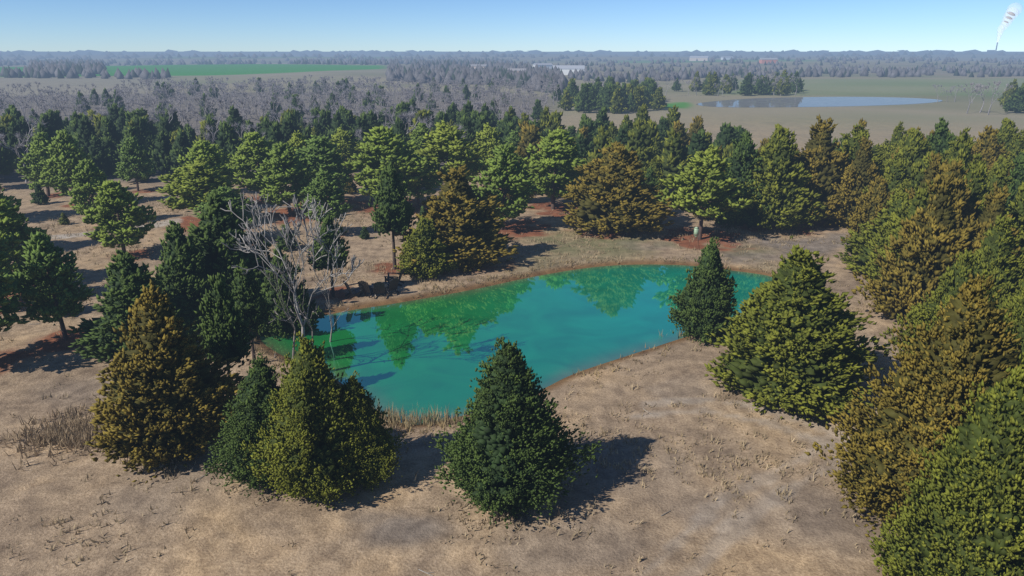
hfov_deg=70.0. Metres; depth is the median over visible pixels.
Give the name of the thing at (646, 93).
cedar
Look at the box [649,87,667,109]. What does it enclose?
cedar
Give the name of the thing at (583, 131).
cedar
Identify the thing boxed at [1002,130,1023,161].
cedar
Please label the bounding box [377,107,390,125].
cedar
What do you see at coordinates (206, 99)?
grey tree
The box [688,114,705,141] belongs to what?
cedar
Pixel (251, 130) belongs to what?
cedar
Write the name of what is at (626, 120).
cedar
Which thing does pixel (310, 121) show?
grey tree
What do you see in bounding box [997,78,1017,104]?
cedar
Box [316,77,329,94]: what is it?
grey tree
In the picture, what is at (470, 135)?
cedar
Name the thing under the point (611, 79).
cedar
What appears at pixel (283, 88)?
grey tree
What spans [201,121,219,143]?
grey tree
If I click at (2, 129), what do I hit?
cedar
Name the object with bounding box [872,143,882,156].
cedar
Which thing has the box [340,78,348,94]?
cedar
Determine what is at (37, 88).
grey tree
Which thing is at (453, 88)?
grey tree
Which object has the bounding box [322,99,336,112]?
grey tree
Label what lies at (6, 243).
pine
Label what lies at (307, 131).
cedar
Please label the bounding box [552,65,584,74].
farm shed
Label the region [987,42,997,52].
power stack
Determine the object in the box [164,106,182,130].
cedar
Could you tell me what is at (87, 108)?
cedar
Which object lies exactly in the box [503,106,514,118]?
cedar
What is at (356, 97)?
grey tree
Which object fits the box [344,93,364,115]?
grey tree
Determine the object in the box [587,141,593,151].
cedar
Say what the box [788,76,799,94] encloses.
grey tree
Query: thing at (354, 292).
adirondack chair
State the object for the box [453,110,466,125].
cedar
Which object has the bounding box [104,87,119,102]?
grey tree
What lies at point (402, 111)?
cedar
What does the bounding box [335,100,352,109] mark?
grey tree
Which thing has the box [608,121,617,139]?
cedar
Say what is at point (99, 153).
cedar
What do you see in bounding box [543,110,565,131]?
cedar
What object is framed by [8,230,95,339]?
pine
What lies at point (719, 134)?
cedar
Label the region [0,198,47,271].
pine
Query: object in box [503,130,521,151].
pine
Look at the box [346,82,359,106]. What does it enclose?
grey tree
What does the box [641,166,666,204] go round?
cedar
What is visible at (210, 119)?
cedar
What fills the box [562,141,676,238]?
cedar
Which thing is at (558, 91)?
cedar
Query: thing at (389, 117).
grey tree
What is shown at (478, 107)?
grey tree
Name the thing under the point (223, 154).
pine
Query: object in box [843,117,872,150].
cedar
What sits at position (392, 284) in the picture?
adirondack chair
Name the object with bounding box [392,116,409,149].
cedar
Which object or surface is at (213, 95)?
cedar
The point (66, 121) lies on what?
cedar
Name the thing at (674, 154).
cedar
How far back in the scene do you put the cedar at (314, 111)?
195.83 m
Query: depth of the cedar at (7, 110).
183.43 m
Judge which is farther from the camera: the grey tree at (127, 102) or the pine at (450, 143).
the grey tree at (127, 102)
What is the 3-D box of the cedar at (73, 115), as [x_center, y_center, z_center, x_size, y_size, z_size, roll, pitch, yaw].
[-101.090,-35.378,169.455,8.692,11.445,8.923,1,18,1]
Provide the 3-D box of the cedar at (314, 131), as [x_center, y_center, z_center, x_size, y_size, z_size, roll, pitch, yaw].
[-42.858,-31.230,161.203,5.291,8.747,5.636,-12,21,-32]
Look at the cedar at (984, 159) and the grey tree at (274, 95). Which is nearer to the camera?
the cedar at (984, 159)
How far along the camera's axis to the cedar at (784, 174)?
100.30 m
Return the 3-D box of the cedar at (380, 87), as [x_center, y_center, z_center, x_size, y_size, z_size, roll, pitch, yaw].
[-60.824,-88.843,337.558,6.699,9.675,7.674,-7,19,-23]
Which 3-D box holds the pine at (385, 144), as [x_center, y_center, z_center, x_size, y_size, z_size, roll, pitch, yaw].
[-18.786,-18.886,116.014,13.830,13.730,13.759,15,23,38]
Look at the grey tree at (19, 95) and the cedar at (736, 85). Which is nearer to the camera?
the grey tree at (19, 95)
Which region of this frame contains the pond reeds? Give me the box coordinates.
[376,327,733,429]
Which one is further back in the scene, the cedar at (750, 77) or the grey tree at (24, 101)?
the cedar at (750, 77)
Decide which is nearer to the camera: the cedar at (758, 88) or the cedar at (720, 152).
the cedar at (720, 152)
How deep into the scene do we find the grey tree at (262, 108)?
184.48 m
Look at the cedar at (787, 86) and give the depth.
420.04 m
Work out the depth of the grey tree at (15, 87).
312.25 m
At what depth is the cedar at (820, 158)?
103.07 m
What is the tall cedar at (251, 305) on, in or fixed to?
on the ground at (394, 527)
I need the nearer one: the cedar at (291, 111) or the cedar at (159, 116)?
the cedar at (291, 111)
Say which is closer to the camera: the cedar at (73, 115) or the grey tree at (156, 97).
the cedar at (73, 115)
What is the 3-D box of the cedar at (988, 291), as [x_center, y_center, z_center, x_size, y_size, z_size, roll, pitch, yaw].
[26.506,5.699,42.537,9.424,13.812,9.225,9,20,25]
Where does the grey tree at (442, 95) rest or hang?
on the ground at (394, 527)
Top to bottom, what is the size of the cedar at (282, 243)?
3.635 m
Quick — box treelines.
[0,49,1023,92]
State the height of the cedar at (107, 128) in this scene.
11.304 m
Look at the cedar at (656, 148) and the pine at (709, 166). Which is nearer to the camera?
the pine at (709, 166)
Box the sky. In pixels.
[0,0,1023,51]
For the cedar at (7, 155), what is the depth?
147.87 m
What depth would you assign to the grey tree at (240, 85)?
326.67 m
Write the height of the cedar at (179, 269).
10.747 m
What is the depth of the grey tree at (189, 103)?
242.07 m
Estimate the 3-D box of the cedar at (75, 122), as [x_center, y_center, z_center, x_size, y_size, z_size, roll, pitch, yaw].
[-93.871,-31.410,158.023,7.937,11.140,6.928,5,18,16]
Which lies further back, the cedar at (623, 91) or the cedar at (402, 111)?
the cedar at (623, 91)
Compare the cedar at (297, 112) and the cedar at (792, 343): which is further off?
the cedar at (297, 112)
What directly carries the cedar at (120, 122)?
on the ground at (394, 527)
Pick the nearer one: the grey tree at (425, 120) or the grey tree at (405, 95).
the grey tree at (425, 120)
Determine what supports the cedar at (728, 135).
on the ground at (394, 527)
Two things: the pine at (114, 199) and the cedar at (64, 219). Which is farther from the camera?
the cedar at (64, 219)
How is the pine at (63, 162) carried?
on the ground at (394, 527)
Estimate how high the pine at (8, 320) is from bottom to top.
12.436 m
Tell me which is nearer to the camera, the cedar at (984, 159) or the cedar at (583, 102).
the cedar at (984, 159)
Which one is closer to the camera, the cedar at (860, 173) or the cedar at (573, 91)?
the cedar at (860, 173)
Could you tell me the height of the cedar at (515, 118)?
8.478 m
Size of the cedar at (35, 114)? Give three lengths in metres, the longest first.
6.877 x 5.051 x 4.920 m
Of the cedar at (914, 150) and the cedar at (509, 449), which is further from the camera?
the cedar at (914, 150)
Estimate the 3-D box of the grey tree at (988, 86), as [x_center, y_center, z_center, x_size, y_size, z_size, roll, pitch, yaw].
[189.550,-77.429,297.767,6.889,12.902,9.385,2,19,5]
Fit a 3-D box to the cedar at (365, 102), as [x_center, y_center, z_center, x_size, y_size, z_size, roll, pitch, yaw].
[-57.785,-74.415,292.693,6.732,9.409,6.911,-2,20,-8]
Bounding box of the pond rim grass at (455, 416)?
[248,256,700,435]
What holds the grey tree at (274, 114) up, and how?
on the ground at (394, 527)
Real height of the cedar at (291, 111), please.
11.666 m
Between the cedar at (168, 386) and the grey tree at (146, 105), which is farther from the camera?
the grey tree at (146, 105)
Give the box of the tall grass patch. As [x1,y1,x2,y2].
[0,400,130,470]
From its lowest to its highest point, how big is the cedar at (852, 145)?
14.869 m
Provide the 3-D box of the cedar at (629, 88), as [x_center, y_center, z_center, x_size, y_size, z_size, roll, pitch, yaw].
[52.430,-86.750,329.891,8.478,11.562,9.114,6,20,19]
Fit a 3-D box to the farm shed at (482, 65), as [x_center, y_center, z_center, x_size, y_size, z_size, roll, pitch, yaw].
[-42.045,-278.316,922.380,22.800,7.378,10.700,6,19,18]
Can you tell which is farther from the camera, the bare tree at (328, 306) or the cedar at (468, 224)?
the cedar at (468, 224)
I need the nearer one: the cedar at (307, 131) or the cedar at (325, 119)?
the cedar at (307, 131)
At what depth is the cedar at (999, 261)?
57.69 m
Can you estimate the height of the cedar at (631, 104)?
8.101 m
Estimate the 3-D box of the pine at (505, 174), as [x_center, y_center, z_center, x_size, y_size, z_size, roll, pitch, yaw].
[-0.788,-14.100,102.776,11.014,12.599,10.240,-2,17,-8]
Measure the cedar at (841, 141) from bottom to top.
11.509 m
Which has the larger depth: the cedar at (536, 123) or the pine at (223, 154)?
the cedar at (536, 123)
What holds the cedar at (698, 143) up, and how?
on the ground at (394, 527)
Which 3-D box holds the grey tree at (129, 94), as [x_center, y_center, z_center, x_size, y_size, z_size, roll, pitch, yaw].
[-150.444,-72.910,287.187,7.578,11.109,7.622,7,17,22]
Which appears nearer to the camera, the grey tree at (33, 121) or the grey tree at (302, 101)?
the grey tree at (33, 121)
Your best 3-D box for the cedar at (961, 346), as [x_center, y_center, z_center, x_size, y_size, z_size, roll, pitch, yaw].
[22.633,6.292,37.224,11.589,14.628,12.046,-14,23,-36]
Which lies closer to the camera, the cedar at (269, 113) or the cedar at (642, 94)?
the cedar at (269, 113)
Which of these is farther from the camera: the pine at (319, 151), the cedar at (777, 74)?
the cedar at (777, 74)
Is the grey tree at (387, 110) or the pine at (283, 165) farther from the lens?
the grey tree at (387, 110)
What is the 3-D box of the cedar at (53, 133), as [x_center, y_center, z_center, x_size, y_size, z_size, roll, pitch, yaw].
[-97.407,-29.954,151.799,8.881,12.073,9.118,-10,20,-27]
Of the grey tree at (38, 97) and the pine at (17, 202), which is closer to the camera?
the pine at (17, 202)
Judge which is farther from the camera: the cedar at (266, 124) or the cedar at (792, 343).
the cedar at (266, 124)
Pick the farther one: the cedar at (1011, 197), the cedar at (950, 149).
the cedar at (950, 149)
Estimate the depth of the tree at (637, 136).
137.88 m
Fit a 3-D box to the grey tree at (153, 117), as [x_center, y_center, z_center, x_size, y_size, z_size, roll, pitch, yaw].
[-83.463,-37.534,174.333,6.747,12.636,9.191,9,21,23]
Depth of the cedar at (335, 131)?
155.39 m
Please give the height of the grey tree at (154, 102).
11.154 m
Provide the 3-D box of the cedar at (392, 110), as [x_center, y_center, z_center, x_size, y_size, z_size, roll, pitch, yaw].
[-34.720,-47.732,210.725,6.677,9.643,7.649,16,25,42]
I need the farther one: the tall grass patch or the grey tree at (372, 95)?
the grey tree at (372, 95)
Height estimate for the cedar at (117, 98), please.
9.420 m
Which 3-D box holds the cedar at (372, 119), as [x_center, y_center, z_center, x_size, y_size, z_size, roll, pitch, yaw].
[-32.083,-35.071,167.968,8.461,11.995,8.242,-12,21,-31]
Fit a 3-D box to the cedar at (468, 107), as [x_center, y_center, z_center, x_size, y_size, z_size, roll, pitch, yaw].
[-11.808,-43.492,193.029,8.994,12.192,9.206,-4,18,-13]
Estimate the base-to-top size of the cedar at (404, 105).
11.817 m
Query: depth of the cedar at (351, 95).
342.80 m
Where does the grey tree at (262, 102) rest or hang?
on the ground at (394, 527)
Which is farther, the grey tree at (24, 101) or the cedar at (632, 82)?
the cedar at (632, 82)
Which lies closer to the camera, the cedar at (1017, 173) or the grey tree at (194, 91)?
the cedar at (1017, 173)
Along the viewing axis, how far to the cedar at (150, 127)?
175.96 m
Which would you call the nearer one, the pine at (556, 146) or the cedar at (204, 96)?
the pine at (556, 146)
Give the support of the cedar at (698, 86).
on the ground at (394, 527)
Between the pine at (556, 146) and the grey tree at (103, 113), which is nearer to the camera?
the pine at (556, 146)
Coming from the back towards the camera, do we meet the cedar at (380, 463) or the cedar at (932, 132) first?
the cedar at (932, 132)
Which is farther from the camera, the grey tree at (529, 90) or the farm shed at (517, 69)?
the farm shed at (517, 69)
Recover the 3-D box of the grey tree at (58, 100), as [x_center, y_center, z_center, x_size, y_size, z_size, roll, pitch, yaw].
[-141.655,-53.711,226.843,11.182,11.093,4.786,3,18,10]
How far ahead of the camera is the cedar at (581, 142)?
137.34 m
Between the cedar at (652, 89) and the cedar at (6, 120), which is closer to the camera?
the cedar at (6, 120)
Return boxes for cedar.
[0,114,29,141]
[0,121,28,166]
[0,126,8,142]
[0,141,18,172]
[0,146,14,174]
[2,104,16,115]
[10,107,31,131]
[16,115,32,142]
[19,114,56,165]
[26,122,62,180]
[29,108,39,124]
[30,182,50,204]
[41,109,59,132]
[44,109,66,129]
[58,212,69,224]
[62,111,80,129]
[62,116,69,125]
[67,124,72,134]
[67,249,207,362]
[70,117,80,138]
[72,113,98,155]
[74,91,90,112]
[85,279,244,483]
[87,109,98,126]
[88,135,117,176]
[89,88,100,104]
[93,113,103,137]
[97,116,123,155]
[99,136,117,164]
[101,88,112,105]
[105,99,112,115]
[107,102,120,124]
[109,126,151,170]
[111,90,125,109]
[113,106,126,132]
[113,133,152,181]
[122,110,149,136]
[127,120,149,149]
[131,115,156,152]
[136,107,154,125]
[142,114,158,135]
[145,116,154,134]
[148,130,172,173]
[153,220,221,328]
[154,105,161,123]
[154,116,173,141]
[155,109,164,127]
[155,189,303,308]
[158,82,171,99]
[159,98,166,110]
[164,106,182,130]
[167,83,174,93]
[169,131,192,172]
[170,129,183,146]
[173,128,193,147]
[186,126,197,144]
[192,77,201,92]
[194,273,256,396]
[195,120,218,143]
[199,93,216,116]
[202,352,283,496]
[204,113,217,122]
[206,116,219,134]
[209,80,220,97]
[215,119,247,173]
[218,105,245,135]
[228,116,242,139]
[230,259,272,364]
[235,331,383,508]
[242,119,254,143]
[242,124,254,144]
[253,77,264,92]
[253,244,324,340]
[255,123,261,135]
[259,117,273,139]
[262,120,287,161]
[266,101,279,120]
[271,92,281,110]
[275,223,301,251]
[279,108,302,130]
[280,111,302,133]
[280,115,296,140]
[284,82,295,99]
[290,94,306,118]
[291,108,299,124]
[296,78,304,94]
[299,117,306,129]
[302,125,312,138]
[306,215,349,297]
[308,93,320,110]
[308,107,323,131]
[311,126,319,136]
[312,119,326,136]
[318,108,331,133]
[321,77,329,91]
[324,93,338,112]
[325,110,347,141]
[329,127,337,140]
[331,370,407,497]
[334,81,345,98]
[337,130,361,169]
[338,104,347,120]
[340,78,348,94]
[342,109,356,132]
[344,176,358,193]
[348,85,355,103]
[352,111,379,159]
[358,226,369,238]
[359,91,375,111]
[366,109,381,134]
[368,162,416,269]
[374,85,387,103]
[376,93,386,105]
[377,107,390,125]
[387,104,403,126]
[387,106,394,121]
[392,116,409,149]
[392,164,518,272]
[393,109,410,132]
[395,216,458,279]
[398,100,412,124]
[409,98,419,114]
[409,110,433,147]
[410,108,434,132]
[411,83,424,100]
[416,206,425,223]
[425,109,435,123]
[426,92,438,109]
[429,336,602,528]
[430,77,440,91]
[431,110,449,129]
[442,85,451,102]
[445,119,453,156]
[446,103,456,125]
[452,102,459,115]
[452,114,476,162]
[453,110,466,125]
[456,100,472,118]
[460,84,470,99]
[468,109,483,130]
[472,84,480,98]
[474,114,487,158]
[481,103,493,118]
[484,111,492,127]
[488,78,497,91]
[488,114,497,130]
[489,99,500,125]
[497,112,519,136]
[497,119,503,131]
[501,93,509,105]
[501,120,515,142]
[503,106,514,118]
[506,146,535,199]
[512,115,518,128]
[514,123,541,170]
[515,112,529,130]
[518,120,529,141]
[528,118,540,132]
[529,99,542,119]
[532,132,544,153]
[537,106,550,131]
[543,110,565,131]
[543,129,548,136]
[551,85,561,100]
[557,90,574,110]
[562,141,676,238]
[565,78,576,88]
[567,79,579,102]
[567,125,575,138]
[570,133,592,182]
[572,125,593,147]
[574,82,596,112]
[575,113,594,137]
[576,118,597,147]
[583,125,611,162]
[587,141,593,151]
[588,87,597,99]
[591,91,596,110]
[593,105,609,130]
[595,81,601,92]
[595,85,607,107]
[599,83,622,110]
[603,138,614,155]
[605,77,615,86]
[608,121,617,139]
[609,88,627,113]
[612,122,629,146]
[618,114,632,131]
[620,84,628,103]
[620,90,625,107]
[624,93,637,111]
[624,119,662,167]
[625,83,633,94]
[630,79,635,89]
[631,86,644,111]
[634,103,649,124]
[637,89,648,109]
[637,148,649,173]
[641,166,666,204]
[643,156,670,198]
[644,87,651,107]
[644,118,663,150]
[646,78,654,88]
[648,83,655,101]
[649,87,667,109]
[650,127,691,191]
[652,141,662,166]
[657,115,670,151]
[664,119,690,147]
[665,104,687,134]
[667,236,738,346]
[672,78,681,90]
[686,128,709,158]
[688,71,703,91]
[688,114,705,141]
[688,180,715,220]
[702,77,715,94]
[704,244,890,426]
[705,130,772,231]
[705,131,713,144]
[707,121,739,157]
[710,72,721,92]
[713,121,725,144]
[718,145,726,171]
[719,74,732,89]
[722,143,733,159]
[723,77,734,93]
[730,123,827,238]
[731,73,738,89]
[733,125,746,140]
[737,76,751,95]
[747,72,754,90]
[753,78,765,94]
[755,137,768,151]
[763,75,772,94]
[771,71,778,82]
[771,76,777,89]
[772,79,787,94]
[779,69,787,78]
[784,78,792,94]
[790,71,804,88]
[791,77,803,92]
[792,114,859,227]
[804,273,1023,536]
[827,136,879,228]
[833,192,912,275]
[835,133,850,150]
[837,123,885,175]
[840,175,894,241]
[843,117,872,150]
[851,172,980,326]
[859,180,934,290]
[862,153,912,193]
[867,352,1023,575]
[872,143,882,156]
[874,159,982,253]
[877,121,906,169]
[877,269,1018,416]
[879,127,930,180]
[879,248,979,362]
[881,126,924,169]
[889,134,906,158]
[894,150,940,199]
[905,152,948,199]
[923,130,934,144]
[926,117,955,159]
[939,126,987,183]
[941,141,953,162]
[960,152,1003,222]
[961,180,1021,259]
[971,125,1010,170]
[971,152,990,173]
[972,214,1023,304]
[986,154,1014,183]
[986,162,1014,193]
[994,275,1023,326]
[996,118,1019,150]
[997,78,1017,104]
[1001,87,1014,105]
[1001,182,1016,212]
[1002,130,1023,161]
[1003,85,1023,112]
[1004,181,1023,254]
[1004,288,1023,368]
[1007,152,1023,199]
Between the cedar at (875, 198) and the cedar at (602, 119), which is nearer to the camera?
the cedar at (875, 198)
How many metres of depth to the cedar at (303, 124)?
186.60 m
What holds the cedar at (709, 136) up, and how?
on the ground at (394, 527)
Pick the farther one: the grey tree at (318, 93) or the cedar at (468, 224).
the grey tree at (318, 93)
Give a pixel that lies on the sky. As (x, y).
(26, 25)
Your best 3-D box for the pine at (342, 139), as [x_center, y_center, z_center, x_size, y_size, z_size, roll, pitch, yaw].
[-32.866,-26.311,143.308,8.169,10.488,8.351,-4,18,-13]
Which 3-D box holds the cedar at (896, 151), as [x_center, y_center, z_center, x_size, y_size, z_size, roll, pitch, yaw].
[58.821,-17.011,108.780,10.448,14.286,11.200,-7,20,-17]
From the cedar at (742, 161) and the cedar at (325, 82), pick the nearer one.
the cedar at (742, 161)
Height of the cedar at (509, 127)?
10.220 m
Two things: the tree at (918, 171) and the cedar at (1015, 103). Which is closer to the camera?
the tree at (918, 171)
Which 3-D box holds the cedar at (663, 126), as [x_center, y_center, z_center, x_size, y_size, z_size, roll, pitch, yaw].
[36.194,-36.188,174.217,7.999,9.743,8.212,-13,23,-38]
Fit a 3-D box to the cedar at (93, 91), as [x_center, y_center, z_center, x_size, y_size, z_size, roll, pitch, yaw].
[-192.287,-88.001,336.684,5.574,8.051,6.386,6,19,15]
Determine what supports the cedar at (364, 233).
on the ground at (394, 527)
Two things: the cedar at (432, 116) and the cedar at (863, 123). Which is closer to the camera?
the cedar at (863, 123)
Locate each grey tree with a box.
[0,92,7,103]
[0,115,46,163]
[0,132,35,182]
[3,83,20,106]
[4,88,25,108]
[5,99,31,113]
[10,84,28,108]
[19,95,32,117]
[19,103,31,114]
[23,81,40,105]
[28,93,44,112]
[29,89,46,105]
[31,96,47,113]
[36,104,65,119]
[38,97,67,113]
[44,90,59,108]
[50,92,67,115]
[54,98,69,119]
[60,95,76,112]
[64,103,85,114]
[70,95,86,109]
[79,84,96,104]
[89,109,108,124]
[90,99,107,109]
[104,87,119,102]
[115,90,132,109]
[119,98,144,111]
[120,88,139,105]
[135,80,151,99]
[141,94,151,116]
[142,99,168,110]
[143,102,154,111]
[145,95,169,112]
[148,106,178,122]
[165,95,183,107]
[168,99,195,119]
[170,80,184,96]
[170,91,185,110]
[170,95,186,121]
[177,105,194,124]
[188,116,214,134]
[189,90,201,107]
[190,108,212,119]
[192,106,227,121]
[193,94,229,120]
[198,89,213,98]
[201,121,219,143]
[211,80,224,97]
[211,85,226,108]
[218,97,255,118]
[221,95,240,115]
[227,121,267,140]
[234,84,245,100]
[234,103,251,116]
[242,98,280,122]
[248,98,272,116]
[252,96,272,115]
[267,87,285,97]
[268,112,280,121]
[271,91,287,110]
[273,79,285,97]
[286,96,300,107]
[289,80,302,96]
[291,87,305,104]
[297,98,315,115]
[301,114,319,126]
[303,108,311,123]
[309,90,323,108]
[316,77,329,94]
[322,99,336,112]
[326,82,339,99]
[329,91,346,108]
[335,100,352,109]
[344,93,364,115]
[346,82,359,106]
[350,90,365,114]
[353,81,371,93]
[353,93,375,104]
[354,124,390,142]
[357,106,371,113]
[364,105,395,125]
[369,90,390,107]
[374,94,396,105]
[378,88,387,108]
[380,105,414,130]
[396,92,410,101]
[397,110,428,133]
[403,95,428,107]
[406,87,425,102]
[414,91,422,103]
[418,115,466,137]
[422,94,437,110]
[429,92,452,110]
[432,96,451,112]
[435,91,454,112]
[445,98,460,105]
[447,86,463,103]
[452,83,461,101]
[453,85,464,106]
[457,101,479,110]
[470,89,486,104]
[476,101,490,112]
[482,90,505,101]
[484,97,503,120]
[489,103,514,118]
[500,91,520,110]
[521,87,533,106]
[527,89,537,98]
[545,86,558,104]
[665,76,675,95]
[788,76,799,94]
[964,81,986,113]
[971,82,989,112]
[987,80,1013,114]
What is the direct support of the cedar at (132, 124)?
on the ground at (394, 527)
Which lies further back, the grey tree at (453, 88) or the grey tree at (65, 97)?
the grey tree at (453, 88)
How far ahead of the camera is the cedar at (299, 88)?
423.62 m
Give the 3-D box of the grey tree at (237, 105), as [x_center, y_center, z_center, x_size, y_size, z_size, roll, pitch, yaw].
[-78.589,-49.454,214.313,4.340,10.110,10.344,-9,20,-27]
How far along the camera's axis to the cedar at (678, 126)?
155.17 m
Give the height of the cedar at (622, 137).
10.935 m
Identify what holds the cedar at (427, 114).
on the ground at (394, 527)
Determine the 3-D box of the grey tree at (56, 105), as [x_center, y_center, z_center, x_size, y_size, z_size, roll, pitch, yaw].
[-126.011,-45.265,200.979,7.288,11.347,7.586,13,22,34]
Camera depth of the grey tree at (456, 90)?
336.65 m
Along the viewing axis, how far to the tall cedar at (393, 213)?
81.84 m
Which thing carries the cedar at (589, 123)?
on the ground at (394, 527)
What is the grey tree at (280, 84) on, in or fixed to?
on the ground at (394, 527)
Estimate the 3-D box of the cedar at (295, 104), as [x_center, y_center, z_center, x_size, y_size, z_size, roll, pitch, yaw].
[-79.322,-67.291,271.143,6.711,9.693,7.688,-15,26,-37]
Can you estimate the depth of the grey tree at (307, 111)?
199.52 m
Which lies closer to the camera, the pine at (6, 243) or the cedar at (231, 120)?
the pine at (6, 243)
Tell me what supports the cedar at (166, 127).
on the ground at (394, 527)
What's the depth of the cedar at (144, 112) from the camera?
190.27 m
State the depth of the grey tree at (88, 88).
327.35 m
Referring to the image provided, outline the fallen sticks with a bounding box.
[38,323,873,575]
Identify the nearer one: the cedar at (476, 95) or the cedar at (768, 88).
the cedar at (476, 95)
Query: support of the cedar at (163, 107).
on the ground at (394, 527)
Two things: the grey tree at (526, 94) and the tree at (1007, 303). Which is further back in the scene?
the grey tree at (526, 94)
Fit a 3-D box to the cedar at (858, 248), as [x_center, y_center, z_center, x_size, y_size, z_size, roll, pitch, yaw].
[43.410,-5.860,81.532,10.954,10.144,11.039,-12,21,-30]
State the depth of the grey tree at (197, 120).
176.91 m
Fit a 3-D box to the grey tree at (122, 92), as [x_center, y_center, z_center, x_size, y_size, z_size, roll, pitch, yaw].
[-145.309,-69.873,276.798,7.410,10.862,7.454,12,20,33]
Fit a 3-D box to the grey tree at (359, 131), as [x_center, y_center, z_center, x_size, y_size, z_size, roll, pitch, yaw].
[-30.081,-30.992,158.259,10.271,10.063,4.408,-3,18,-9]
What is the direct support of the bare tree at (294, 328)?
on the ground at (394, 527)
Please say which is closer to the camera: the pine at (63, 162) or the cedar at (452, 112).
the pine at (63, 162)
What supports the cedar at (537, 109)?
on the ground at (394, 527)
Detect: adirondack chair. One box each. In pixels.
[343,280,365,298]
[358,280,372,297]
[371,282,386,298]
[384,268,404,286]
[384,278,399,295]
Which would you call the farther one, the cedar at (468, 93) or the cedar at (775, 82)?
the cedar at (775, 82)
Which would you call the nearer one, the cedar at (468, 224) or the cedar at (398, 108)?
the cedar at (468, 224)
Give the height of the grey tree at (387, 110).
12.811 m
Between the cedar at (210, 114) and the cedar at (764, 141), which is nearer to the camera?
the cedar at (764, 141)
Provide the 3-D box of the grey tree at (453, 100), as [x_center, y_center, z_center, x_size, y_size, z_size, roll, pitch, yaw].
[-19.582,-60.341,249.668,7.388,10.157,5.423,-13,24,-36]
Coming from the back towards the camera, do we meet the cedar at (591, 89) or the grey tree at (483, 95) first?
the cedar at (591, 89)
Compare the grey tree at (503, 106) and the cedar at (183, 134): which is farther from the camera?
the grey tree at (503, 106)
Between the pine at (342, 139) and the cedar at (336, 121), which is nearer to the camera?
the pine at (342, 139)
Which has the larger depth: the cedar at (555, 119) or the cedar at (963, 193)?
the cedar at (555, 119)
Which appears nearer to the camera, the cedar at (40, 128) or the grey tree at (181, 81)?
the cedar at (40, 128)
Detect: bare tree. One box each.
[220,192,363,336]
[257,253,306,358]
[273,253,316,346]
[314,272,350,341]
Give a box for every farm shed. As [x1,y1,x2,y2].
[470,64,487,68]
[508,68,525,71]
[533,63,552,68]
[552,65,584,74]
[689,56,708,60]
[721,56,733,59]
[759,58,777,63]
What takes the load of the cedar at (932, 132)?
on the ground at (394, 527)
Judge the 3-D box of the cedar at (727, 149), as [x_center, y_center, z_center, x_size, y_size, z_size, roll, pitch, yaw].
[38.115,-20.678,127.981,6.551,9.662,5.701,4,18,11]
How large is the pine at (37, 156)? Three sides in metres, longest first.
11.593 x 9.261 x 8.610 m
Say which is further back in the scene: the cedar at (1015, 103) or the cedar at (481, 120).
the cedar at (1015, 103)
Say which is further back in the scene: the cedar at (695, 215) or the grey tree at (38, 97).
the grey tree at (38, 97)
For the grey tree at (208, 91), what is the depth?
294.77 m
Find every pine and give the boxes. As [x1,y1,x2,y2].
[0,182,22,231]
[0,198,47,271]
[0,226,22,285]
[0,251,31,331]
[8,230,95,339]
[16,132,56,195]
[39,129,91,205]
[68,159,107,225]
[82,179,158,252]
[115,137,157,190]
[156,157,244,211]
[172,140,234,199]
[192,185,259,228]
[210,143,235,181]
[226,131,283,200]
[244,142,317,215]
[287,130,316,164]
[293,168,353,224]
[295,134,357,198]
[330,127,362,168]
[341,125,428,196]
[374,133,406,169]
[398,153,443,207]
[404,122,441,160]
[413,119,491,184]
[469,122,516,184]
[470,143,545,229]
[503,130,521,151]
[521,128,594,209]
[655,143,753,239]
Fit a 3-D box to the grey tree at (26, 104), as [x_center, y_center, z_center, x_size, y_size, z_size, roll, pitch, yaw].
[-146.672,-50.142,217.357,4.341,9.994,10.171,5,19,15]
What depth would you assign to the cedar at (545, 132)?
167.37 m
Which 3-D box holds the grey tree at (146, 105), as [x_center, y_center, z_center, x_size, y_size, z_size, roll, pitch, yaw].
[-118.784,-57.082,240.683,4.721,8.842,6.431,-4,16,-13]
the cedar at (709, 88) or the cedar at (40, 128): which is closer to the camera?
the cedar at (40, 128)
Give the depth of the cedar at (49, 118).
168.06 m
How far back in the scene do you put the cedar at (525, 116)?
175.64 m
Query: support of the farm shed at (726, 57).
on the ground at (394, 527)
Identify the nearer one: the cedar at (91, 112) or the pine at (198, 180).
the pine at (198, 180)
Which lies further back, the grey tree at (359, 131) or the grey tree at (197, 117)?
the grey tree at (197, 117)
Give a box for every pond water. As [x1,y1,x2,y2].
[260,264,772,424]
[696,97,942,106]
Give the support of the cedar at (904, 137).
on the ground at (394, 527)
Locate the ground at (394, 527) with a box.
[0,51,1023,575]
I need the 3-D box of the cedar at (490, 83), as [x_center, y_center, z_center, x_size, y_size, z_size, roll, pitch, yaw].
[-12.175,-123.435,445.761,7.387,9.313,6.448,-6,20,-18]
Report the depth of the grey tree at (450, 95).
256.09 m
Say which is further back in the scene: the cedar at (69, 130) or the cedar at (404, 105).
the cedar at (404, 105)
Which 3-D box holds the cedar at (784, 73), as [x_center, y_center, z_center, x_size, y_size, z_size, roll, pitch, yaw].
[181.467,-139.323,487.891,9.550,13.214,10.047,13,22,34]
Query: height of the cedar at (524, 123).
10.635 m
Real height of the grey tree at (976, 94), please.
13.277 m
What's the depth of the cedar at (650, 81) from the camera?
356.74 m
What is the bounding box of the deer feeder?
[687,227,699,249]
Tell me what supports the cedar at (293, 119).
on the ground at (394, 527)

